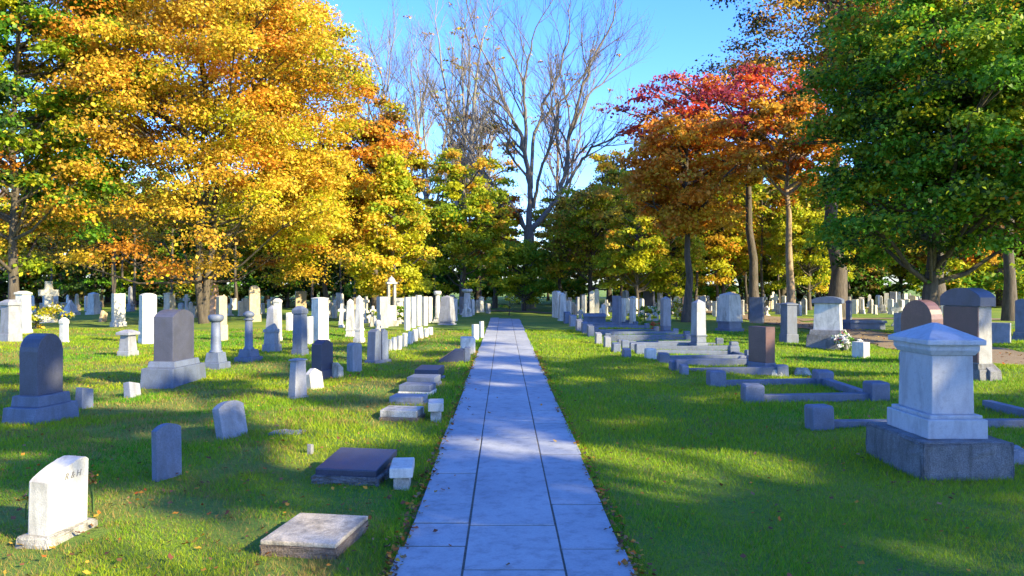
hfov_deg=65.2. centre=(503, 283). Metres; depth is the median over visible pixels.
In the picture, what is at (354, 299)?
headstone
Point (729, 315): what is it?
monument
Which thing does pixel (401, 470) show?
pedestal stone
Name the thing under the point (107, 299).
forest tree
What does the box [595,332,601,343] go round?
footstone
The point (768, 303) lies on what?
headstone
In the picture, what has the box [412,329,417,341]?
headstone
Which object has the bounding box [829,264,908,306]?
woodland shrub
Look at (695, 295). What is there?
young tree
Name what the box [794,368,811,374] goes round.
marker
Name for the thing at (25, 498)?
bouquet
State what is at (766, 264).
forest tree
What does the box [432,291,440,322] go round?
column monument
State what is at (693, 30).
sky
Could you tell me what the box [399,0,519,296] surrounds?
bare tree
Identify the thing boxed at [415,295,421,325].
headstone
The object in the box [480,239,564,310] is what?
shrub tree
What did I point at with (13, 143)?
maple tree
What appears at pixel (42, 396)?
block monument
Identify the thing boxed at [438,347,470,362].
slant marker
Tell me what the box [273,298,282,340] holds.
pillar monument
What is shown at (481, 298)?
pillar monument
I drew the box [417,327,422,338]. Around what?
headstone
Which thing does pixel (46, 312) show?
garden shrub
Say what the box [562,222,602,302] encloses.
forest tree
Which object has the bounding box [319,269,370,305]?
woodland shrub
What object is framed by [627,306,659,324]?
garden shrub
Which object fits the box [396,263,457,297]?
woodland shrub
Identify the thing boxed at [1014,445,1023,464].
marker
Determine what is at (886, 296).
headstone
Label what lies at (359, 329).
obelisk
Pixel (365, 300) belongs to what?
stone cross
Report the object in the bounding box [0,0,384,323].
maple tree
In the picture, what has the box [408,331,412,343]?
headstone
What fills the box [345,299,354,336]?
obelisk
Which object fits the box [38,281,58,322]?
stone cross
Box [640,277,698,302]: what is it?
woodland shrub
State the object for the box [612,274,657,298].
woodland shrub
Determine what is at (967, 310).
block monument
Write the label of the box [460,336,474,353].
footstone
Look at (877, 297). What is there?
headstone
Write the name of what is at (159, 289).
woodland shrub
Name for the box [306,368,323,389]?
headstone
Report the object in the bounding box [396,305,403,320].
garden shrub
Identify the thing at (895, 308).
stone cross
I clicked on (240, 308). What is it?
pillar monument
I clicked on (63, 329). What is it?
headstone
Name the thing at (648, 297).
headstone
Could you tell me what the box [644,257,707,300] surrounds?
woodland shrub
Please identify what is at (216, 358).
column monument
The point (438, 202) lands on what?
young tree
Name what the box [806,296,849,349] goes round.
block monument
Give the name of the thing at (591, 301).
headstone
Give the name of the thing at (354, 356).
headstone
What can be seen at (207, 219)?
young tree
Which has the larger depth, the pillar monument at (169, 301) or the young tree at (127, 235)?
the young tree at (127, 235)
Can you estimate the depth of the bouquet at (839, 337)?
20.66 m
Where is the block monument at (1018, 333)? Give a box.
[1011,299,1023,339]
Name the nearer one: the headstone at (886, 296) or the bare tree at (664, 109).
the headstone at (886, 296)
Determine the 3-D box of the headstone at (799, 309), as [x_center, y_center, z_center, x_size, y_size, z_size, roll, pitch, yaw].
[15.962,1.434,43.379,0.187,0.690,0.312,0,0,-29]
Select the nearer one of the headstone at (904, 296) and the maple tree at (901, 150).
the maple tree at (901, 150)
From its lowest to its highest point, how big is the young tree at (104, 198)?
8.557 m
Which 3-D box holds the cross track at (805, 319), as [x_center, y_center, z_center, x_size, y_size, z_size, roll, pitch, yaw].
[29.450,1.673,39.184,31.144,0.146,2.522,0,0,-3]
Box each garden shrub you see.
[31,302,74,328]
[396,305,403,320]
[499,291,521,315]
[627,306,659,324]
[671,299,682,319]
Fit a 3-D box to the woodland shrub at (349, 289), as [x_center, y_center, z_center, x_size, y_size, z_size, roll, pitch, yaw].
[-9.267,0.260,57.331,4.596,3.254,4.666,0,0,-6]
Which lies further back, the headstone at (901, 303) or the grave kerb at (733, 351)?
the headstone at (901, 303)
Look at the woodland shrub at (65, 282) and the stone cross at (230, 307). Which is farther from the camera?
the woodland shrub at (65, 282)
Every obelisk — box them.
[31,295,35,312]
[74,294,80,310]
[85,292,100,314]
[126,286,134,311]
[188,302,192,313]
[210,283,218,313]
[262,305,281,351]
[340,293,343,305]
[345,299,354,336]
[353,295,364,342]
[363,308,367,322]
[368,317,374,326]
[462,304,468,316]
[557,292,565,320]
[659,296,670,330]
[689,299,707,345]
[744,304,747,311]
[860,299,865,313]
[866,294,870,307]
[867,299,873,312]
[877,296,882,312]
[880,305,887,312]
[897,292,900,299]
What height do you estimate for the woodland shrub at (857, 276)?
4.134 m
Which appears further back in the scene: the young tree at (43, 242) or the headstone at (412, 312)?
the young tree at (43, 242)
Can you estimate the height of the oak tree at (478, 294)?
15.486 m
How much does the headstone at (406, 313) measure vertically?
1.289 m
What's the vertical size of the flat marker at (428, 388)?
0.190 m
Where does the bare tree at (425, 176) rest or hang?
on the lawn ground at (540, 319)
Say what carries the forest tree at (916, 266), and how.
on the lawn ground at (540, 319)
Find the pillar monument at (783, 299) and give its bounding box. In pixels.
[781,296,785,302]
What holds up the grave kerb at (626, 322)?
on the lawn ground at (540, 319)
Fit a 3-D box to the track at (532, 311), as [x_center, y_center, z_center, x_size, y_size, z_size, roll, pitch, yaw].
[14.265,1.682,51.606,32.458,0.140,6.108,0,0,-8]
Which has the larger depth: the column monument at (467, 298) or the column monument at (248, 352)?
the column monument at (467, 298)
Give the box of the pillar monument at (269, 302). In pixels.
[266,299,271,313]
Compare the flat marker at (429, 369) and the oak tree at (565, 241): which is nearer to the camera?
the flat marker at (429, 369)
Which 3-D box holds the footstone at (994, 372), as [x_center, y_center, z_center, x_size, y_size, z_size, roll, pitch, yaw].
[8.497,1.546,13.975,0.244,0.384,0.272,0,0,-9]
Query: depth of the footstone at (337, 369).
14.43 m
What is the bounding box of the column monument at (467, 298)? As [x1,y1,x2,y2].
[460,289,472,314]
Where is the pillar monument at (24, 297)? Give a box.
[14,291,32,333]
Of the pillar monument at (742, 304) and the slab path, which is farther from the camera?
the pillar monument at (742, 304)
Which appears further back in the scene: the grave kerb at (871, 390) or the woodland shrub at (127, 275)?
the woodland shrub at (127, 275)
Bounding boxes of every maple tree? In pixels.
[0,0,168,298]
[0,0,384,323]
[249,130,376,309]
[309,81,440,314]
[337,149,441,310]
[414,146,518,293]
[467,186,525,307]
[525,192,586,291]
[580,149,644,305]
[590,202,679,312]
[597,63,818,319]
[616,108,769,321]
[638,236,708,313]
[680,184,768,293]
[728,88,851,302]
[760,196,855,309]
[787,0,1023,307]
[883,0,1023,282]
[941,0,1018,320]
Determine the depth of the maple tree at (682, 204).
34.42 m
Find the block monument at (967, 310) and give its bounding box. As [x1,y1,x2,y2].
[940,288,995,380]
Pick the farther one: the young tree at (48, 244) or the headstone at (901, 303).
the young tree at (48, 244)
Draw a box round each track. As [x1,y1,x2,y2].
[490,308,886,313]
[706,309,1023,364]
[797,317,1000,320]
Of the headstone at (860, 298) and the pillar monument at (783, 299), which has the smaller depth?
the headstone at (860, 298)
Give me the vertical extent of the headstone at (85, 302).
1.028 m
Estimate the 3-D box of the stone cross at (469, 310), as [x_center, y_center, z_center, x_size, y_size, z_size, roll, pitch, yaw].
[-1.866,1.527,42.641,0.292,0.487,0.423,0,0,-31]
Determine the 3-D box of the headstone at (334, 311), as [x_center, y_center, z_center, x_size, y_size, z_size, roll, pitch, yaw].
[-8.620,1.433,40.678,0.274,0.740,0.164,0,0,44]
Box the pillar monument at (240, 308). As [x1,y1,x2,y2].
[238,301,242,315]
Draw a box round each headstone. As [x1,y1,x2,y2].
[15,455,97,549]
[53,296,57,308]
[59,317,69,341]
[84,296,87,310]
[110,293,126,326]
[151,423,181,481]
[178,303,183,308]
[193,306,197,317]
[212,400,247,439]
[216,295,227,340]
[230,298,236,309]
[242,298,248,312]
[249,285,260,321]
[286,312,292,330]
[295,291,306,307]
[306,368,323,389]
[307,316,312,343]
[332,305,336,317]
[333,300,338,309]
[336,293,340,308]
[343,306,346,319]
[347,343,361,371]
[352,297,356,308]
[364,320,390,363]
[376,297,387,328]
[388,339,391,350]
[391,337,396,349]
[397,336,401,349]
[402,333,407,346]
[404,297,409,330]
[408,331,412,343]
[410,297,415,327]
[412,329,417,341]
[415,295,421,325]
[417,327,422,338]
[422,296,427,325]
[423,328,428,336]
[428,297,432,322]
[428,327,432,335]
[437,295,456,324]
[454,298,457,320]
[471,299,474,314]
[472,324,478,339]
[475,300,479,312]
[479,321,483,338]
[485,303,489,313]
[552,291,561,317]
[566,301,571,314]
[573,304,576,318]
[580,294,586,307]
[582,295,585,314]
[590,291,593,312]
[594,289,598,312]
[601,304,605,313]
[612,296,621,324]
[622,291,628,297]
[622,298,625,321]
[626,298,629,315]
[639,298,643,312]
[643,290,653,306]
[646,313,651,319]
[653,310,658,320]
[657,293,662,308]
[700,296,705,310]
[712,301,714,314]
[749,297,763,322]
[765,301,771,308]
[797,304,801,315]
[801,298,806,314]
[851,299,856,313]
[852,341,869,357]
[859,297,863,313]
[875,295,879,309]
[884,293,888,307]
[888,299,893,313]
[890,292,896,301]
[894,313,900,332]
[897,300,904,312]
[902,294,907,300]
[908,295,915,301]
[992,322,1010,343]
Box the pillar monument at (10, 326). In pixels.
[0,299,22,341]
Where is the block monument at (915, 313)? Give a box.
[898,300,942,359]
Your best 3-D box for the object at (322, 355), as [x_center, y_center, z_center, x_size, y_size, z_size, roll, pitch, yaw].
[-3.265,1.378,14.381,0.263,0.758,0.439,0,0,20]
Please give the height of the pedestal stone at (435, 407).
0.290 m
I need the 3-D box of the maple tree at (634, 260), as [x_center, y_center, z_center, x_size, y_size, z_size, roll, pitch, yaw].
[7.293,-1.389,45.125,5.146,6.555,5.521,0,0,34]
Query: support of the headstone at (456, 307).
on the lawn ground at (540, 319)
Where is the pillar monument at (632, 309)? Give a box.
[629,296,635,322]
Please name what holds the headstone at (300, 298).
on the lawn ground at (540, 319)
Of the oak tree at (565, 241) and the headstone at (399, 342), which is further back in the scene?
the oak tree at (565, 241)
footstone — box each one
[75,387,93,408]
[98,310,107,321]
[123,382,140,397]
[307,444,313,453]
[332,362,343,377]
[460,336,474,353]
[563,311,570,323]
[569,315,575,325]
[575,319,582,330]
[581,322,587,333]
[587,325,593,335]
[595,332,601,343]
[603,336,610,346]
[611,342,620,351]
[622,347,630,357]
[669,360,675,370]
[679,364,688,374]
[986,363,1001,380]
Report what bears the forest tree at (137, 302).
on the lawn ground at (540, 319)
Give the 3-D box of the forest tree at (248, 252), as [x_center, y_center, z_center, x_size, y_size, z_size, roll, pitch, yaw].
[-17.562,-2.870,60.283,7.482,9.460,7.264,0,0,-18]
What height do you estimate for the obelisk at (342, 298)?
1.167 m
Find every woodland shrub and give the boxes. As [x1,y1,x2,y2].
[0,259,36,301]
[20,263,89,301]
[31,264,111,307]
[103,263,166,301]
[136,263,195,304]
[170,269,226,301]
[193,266,265,301]
[253,264,322,306]
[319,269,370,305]
[343,267,402,303]
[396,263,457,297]
[453,268,500,299]
[490,268,544,303]
[539,267,595,299]
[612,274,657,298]
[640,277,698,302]
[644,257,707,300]
[692,272,740,300]
[740,272,786,300]
[794,264,864,301]
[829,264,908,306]
[904,257,994,295]
[968,253,1023,300]
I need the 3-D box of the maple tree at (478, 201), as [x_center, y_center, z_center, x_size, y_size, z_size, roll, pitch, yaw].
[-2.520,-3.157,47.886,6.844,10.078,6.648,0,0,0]
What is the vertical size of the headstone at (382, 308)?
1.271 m
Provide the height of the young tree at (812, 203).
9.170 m
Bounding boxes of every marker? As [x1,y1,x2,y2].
[259,513,367,559]
[311,447,396,486]
[379,405,424,421]
[389,393,428,405]
[398,382,436,394]
[407,374,441,384]
[414,365,444,377]
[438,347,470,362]
[771,370,782,375]
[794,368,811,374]
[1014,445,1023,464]
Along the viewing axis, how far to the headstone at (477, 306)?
46.83 m
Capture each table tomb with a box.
[583,313,606,321]
[842,320,886,329]
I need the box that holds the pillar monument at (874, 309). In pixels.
[873,305,877,313]
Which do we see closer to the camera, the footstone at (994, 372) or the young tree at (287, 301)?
the footstone at (994, 372)
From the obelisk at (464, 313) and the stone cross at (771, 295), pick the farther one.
the stone cross at (771, 295)
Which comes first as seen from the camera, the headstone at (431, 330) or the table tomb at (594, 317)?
the headstone at (431, 330)
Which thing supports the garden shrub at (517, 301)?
on the lawn ground at (540, 319)
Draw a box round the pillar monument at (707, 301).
[706,296,709,308]
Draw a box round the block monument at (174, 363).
[140,309,205,388]
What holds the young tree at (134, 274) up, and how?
on the lawn ground at (540, 319)
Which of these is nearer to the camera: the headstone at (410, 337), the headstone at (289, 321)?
the headstone at (410, 337)
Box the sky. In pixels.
[0,0,1019,284]
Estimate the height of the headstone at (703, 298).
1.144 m
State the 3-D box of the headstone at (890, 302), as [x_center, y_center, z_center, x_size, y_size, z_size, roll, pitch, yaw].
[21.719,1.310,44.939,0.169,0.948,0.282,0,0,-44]
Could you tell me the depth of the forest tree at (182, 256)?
61.70 m
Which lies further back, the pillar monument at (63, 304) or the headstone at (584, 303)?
the pillar monument at (63, 304)
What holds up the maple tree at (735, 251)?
on the lawn ground at (540, 319)
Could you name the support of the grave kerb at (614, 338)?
on the lawn ground at (540, 319)
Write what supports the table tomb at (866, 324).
on the lawn ground at (540, 319)
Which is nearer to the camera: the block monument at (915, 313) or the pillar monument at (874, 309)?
the block monument at (915, 313)
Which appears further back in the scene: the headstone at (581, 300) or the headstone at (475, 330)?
the headstone at (581, 300)
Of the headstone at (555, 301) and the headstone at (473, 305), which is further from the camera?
the headstone at (473, 305)
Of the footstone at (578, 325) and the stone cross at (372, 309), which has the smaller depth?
the footstone at (578, 325)
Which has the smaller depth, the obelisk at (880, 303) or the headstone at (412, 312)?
the headstone at (412, 312)
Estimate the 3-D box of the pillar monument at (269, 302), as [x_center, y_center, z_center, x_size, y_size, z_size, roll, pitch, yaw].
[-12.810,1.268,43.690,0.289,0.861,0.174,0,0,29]
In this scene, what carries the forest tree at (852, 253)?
on the lawn ground at (540, 319)
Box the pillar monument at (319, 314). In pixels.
[311,297,329,341]
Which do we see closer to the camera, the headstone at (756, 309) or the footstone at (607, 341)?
the footstone at (607, 341)
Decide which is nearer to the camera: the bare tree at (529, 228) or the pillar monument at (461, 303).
the pillar monument at (461, 303)
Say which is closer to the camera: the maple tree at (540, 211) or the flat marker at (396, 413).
the flat marker at (396, 413)
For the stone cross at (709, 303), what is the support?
on the lawn ground at (540, 319)
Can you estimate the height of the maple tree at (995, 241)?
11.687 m
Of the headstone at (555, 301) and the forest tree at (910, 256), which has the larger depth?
the forest tree at (910, 256)
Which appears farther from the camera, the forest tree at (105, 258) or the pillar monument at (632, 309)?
the forest tree at (105, 258)
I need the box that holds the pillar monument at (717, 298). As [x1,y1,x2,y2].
[716,296,718,319]
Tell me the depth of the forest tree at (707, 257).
62.68 m
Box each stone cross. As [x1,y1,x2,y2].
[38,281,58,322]
[183,294,189,309]
[227,304,233,315]
[338,304,345,326]
[363,296,369,312]
[369,306,375,322]
[467,308,471,315]
[577,310,583,319]
[603,300,609,315]
[707,301,711,310]
[764,306,769,315]
[769,292,773,308]
[771,294,778,310]
[890,302,901,325]
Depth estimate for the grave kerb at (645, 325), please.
28.38 m
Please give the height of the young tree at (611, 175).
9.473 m
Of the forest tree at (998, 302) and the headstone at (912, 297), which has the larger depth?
the forest tree at (998, 302)
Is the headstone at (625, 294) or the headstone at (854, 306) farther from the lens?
the headstone at (625, 294)
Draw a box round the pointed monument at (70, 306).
[60,300,80,315]
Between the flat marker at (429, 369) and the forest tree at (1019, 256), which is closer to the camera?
the flat marker at (429, 369)
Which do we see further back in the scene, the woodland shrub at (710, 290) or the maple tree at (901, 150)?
the woodland shrub at (710, 290)
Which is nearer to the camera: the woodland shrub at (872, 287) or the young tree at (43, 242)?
the young tree at (43, 242)
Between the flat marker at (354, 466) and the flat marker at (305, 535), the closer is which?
the flat marker at (305, 535)
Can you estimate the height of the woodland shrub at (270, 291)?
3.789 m
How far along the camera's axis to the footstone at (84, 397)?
11.14 m
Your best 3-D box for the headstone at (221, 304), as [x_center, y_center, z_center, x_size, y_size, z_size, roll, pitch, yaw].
[-8.387,1.043,23.759,0.196,1.404,0.327,0,0,35]
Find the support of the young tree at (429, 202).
on the lawn ground at (540, 319)
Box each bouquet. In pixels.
[16,492,28,519]
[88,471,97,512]
[831,330,850,350]
[838,336,861,350]
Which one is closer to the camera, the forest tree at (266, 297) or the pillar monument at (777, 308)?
the pillar monument at (777, 308)
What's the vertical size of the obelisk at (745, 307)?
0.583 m
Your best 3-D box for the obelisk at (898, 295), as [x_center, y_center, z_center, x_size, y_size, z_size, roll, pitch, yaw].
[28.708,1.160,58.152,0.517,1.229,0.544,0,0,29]
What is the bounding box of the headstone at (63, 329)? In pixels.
[59,317,69,341]
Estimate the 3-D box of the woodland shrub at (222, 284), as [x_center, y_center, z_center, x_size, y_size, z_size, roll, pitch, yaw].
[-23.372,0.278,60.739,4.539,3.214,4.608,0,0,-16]
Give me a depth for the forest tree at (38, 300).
70.01 m
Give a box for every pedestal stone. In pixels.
[389,457,414,490]
[428,399,443,422]
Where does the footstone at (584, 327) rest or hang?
on the lawn ground at (540, 319)
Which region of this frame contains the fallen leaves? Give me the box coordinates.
[0,318,1023,575]
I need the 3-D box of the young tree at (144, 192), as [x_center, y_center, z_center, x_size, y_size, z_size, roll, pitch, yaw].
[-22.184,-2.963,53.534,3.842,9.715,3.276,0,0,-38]
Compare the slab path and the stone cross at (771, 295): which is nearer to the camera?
the slab path
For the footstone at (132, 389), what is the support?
on the lawn ground at (540, 319)
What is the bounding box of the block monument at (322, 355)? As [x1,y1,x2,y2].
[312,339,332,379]
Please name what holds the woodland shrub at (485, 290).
on the lawn ground at (540, 319)
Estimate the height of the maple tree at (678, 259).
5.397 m
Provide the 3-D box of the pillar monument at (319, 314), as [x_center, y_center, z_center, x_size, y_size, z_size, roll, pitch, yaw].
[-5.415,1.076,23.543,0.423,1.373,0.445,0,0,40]
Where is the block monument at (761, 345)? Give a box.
[747,326,775,366]
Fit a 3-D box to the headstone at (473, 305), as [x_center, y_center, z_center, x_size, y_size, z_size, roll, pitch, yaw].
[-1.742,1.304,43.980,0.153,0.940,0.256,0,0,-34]
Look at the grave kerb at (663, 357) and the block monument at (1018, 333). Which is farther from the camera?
the block monument at (1018, 333)
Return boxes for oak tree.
[434,113,522,300]
[537,181,644,310]
[683,0,940,317]
[794,0,968,308]
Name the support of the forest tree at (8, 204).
on the lawn ground at (540, 319)
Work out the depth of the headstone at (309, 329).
22.71 m
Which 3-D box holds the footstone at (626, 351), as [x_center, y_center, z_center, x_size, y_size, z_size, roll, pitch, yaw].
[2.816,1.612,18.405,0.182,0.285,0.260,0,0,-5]
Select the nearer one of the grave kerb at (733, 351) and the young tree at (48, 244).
the grave kerb at (733, 351)
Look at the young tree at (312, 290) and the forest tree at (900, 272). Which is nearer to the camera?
the young tree at (312, 290)
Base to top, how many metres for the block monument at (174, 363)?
1.322 m
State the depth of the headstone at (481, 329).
25.02 m
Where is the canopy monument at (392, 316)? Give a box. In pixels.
[386,276,398,326]
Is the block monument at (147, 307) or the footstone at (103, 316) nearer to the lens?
the block monument at (147, 307)
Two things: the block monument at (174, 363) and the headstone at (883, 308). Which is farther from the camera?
the headstone at (883, 308)
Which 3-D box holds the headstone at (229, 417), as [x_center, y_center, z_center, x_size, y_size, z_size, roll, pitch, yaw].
[-3.014,1.520,8.814,0.108,0.465,0.358,-10,-2,28]
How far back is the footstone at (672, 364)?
15.32 m
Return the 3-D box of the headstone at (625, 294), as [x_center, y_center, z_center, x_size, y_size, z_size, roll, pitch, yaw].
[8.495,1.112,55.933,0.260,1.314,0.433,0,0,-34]
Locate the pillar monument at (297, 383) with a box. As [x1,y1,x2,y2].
[287,358,306,398]
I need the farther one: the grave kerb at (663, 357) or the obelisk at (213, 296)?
the obelisk at (213, 296)
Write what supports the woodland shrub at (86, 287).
on the lawn ground at (540, 319)
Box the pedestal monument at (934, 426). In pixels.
[866,323,1014,480]
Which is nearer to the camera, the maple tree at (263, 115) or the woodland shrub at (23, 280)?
the maple tree at (263, 115)
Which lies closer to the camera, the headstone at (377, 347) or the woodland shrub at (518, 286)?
the headstone at (377, 347)
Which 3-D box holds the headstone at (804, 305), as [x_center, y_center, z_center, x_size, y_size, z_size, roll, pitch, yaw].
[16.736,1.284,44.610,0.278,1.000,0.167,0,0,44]
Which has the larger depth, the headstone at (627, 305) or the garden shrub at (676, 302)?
the headstone at (627, 305)
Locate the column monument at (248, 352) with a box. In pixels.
[234,311,262,361]
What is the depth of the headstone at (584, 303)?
44.75 m
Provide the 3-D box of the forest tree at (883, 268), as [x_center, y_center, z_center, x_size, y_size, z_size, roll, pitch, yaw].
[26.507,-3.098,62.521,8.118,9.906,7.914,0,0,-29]
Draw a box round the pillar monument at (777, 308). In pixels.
[775,303,780,314]
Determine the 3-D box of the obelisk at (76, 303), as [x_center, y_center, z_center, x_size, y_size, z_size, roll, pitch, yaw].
[-27.571,1.199,51.639,0.375,1.164,0.395,0,0,34]
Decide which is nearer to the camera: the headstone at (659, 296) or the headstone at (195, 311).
the headstone at (195, 311)
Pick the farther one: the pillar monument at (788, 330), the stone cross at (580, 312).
the stone cross at (580, 312)
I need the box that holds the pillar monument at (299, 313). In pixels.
[291,306,308,355]
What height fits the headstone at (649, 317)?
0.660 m
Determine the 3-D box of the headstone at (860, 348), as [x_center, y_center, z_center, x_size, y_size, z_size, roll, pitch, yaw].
[8.223,1.548,18.437,0.202,0.432,0.337,0,0,-25]
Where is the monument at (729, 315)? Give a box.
[715,292,743,331]
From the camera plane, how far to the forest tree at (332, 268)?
60.15 m
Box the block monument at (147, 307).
[138,293,156,343]
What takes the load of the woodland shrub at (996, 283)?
on the lawn ground at (540, 319)
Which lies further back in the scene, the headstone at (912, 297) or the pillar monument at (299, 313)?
the headstone at (912, 297)
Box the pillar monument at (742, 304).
[741,300,744,314]
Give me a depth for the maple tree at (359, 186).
38.44 m
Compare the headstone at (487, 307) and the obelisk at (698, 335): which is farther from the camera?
the headstone at (487, 307)
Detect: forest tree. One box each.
[0,162,50,283]
[0,171,86,302]
[22,182,159,286]
[80,189,118,302]
[98,190,180,270]
[99,175,182,304]
[119,191,207,280]
[174,168,274,304]
[218,192,310,298]
[219,200,281,303]
[287,242,346,296]
[379,234,414,280]
[422,226,475,295]
[472,229,523,300]
[534,240,567,300]
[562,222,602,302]
[597,161,684,278]
[695,185,766,284]
[712,270,767,299]
[731,133,844,302]
[747,171,821,277]
[797,192,892,275]
[801,199,864,297]
[852,168,918,298]
[865,181,991,276]
[872,244,923,302]
[879,241,925,299]
[949,164,1023,305]
[993,220,1023,267]
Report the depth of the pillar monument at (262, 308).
44.58 m
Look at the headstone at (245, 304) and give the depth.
41.59 m
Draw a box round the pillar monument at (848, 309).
[845,300,851,319]
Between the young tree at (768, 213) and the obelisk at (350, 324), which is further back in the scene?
the young tree at (768, 213)
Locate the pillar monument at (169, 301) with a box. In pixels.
[163,293,175,308]
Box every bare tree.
[327,0,423,277]
[347,8,450,233]
[371,8,478,296]
[398,0,678,308]
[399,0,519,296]
[450,49,532,300]
[521,36,622,277]
[641,78,703,158]
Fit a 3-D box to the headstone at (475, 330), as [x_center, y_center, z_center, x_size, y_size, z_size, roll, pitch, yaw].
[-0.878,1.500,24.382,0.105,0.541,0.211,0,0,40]
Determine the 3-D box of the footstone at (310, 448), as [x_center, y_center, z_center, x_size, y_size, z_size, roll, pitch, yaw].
[-1.921,1.662,7.939,0.049,0.159,0.061,0,0,14]
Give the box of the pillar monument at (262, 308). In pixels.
[260,303,264,313]
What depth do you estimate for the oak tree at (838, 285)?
41.84 m
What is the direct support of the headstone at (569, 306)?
on the lawn ground at (540, 319)
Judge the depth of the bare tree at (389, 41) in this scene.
65.97 m
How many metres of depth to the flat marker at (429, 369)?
14.30 m
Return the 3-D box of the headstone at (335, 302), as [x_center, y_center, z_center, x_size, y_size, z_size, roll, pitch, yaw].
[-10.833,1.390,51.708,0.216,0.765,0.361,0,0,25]
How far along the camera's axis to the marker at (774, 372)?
15.35 m
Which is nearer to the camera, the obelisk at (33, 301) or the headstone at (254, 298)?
the headstone at (254, 298)
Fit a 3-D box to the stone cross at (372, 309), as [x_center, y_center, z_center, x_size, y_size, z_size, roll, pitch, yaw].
[-5.766,1.373,35.144,0.303,0.823,0.210,0,0,-35]
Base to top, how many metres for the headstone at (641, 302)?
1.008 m
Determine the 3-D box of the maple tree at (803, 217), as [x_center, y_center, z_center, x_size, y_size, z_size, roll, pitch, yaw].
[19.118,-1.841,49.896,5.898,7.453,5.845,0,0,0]
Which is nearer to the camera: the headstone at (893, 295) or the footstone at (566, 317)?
the footstone at (566, 317)
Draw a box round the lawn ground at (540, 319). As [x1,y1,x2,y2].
[0,285,1023,575]
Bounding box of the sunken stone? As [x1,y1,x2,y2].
[268,429,305,435]
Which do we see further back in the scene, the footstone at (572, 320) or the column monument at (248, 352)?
the footstone at (572, 320)
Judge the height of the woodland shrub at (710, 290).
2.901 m
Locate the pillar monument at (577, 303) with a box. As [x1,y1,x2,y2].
[576,297,579,314]
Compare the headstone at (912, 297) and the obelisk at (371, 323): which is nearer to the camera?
the obelisk at (371, 323)
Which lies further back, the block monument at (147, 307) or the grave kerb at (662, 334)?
the grave kerb at (662, 334)
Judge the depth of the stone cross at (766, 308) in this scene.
42.22 m
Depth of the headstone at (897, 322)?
27.97 m
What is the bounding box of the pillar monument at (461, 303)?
[459,297,463,313]
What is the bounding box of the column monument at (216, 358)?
[205,314,230,369]
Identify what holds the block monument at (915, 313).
on the lawn ground at (540, 319)
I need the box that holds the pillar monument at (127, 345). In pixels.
[116,329,139,356]
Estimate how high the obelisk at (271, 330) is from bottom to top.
1.190 m
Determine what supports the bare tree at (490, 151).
on the lawn ground at (540, 319)
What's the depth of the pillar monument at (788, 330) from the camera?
22.74 m
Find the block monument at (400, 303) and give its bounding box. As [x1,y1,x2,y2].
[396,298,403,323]
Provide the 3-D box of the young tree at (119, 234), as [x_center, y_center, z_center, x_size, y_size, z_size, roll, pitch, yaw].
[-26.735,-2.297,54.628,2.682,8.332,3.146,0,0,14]
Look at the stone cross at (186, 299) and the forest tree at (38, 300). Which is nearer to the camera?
the stone cross at (186, 299)
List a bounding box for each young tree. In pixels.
[26,210,71,280]
[28,220,71,288]
[83,199,109,306]
[87,193,132,292]
[91,183,134,292]
[107,202,144,287]
[110,181,162,309]
[141,169,195,292]
[182,192,229,250]
[209,176,259,309]
[217,204,257,297]
[271,220,301,307]
[305,244,313,307]
[340,247,346,293]
[349,224,355,296]
[400,182,435,296]
[417,199,452,307]
[600,168,642,295]
[624,191,653,298]
[677,181,715,300]
[712,182,740,299]
[733,162,784,310]
[742,200,765,304]
[758,206,795,302]
[805,192,859,216]
[812,195,850,217]
[847,205,865,299]
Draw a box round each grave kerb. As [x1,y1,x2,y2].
[582,320,637,325]
[588,323,658,332]
[598,328,689,337]
[610,334,690,343]
[621,338,738,349]
[634,344,747,358]
[657,352,788,375]
[706,369,889,403]
[804,400,1023,430]
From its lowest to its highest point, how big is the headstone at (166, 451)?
0.552 m
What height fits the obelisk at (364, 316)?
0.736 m
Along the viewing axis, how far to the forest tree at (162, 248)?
62.52 m
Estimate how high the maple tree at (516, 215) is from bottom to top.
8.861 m
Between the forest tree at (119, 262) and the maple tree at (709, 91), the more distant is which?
the forest tree at (119, 262)
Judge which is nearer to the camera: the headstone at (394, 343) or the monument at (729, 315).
the headstone at (394, 343)
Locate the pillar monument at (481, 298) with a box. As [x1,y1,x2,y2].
[479,296,483,311]
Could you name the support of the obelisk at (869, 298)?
on the lawn ground at (540, 319)
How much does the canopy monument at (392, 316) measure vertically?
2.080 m
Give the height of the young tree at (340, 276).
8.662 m
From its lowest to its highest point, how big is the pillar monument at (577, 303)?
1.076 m
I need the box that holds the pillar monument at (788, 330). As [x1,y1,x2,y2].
[779,303,798,342]
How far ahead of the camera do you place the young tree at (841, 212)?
50.13 m
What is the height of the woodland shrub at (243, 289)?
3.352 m
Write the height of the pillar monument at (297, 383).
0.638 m
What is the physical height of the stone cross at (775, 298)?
1.168 m
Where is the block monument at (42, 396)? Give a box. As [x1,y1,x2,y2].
[2,333,78,424]
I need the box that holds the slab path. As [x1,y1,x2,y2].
[388,318,635,575]
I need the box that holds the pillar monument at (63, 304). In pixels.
[60,302,66,311]

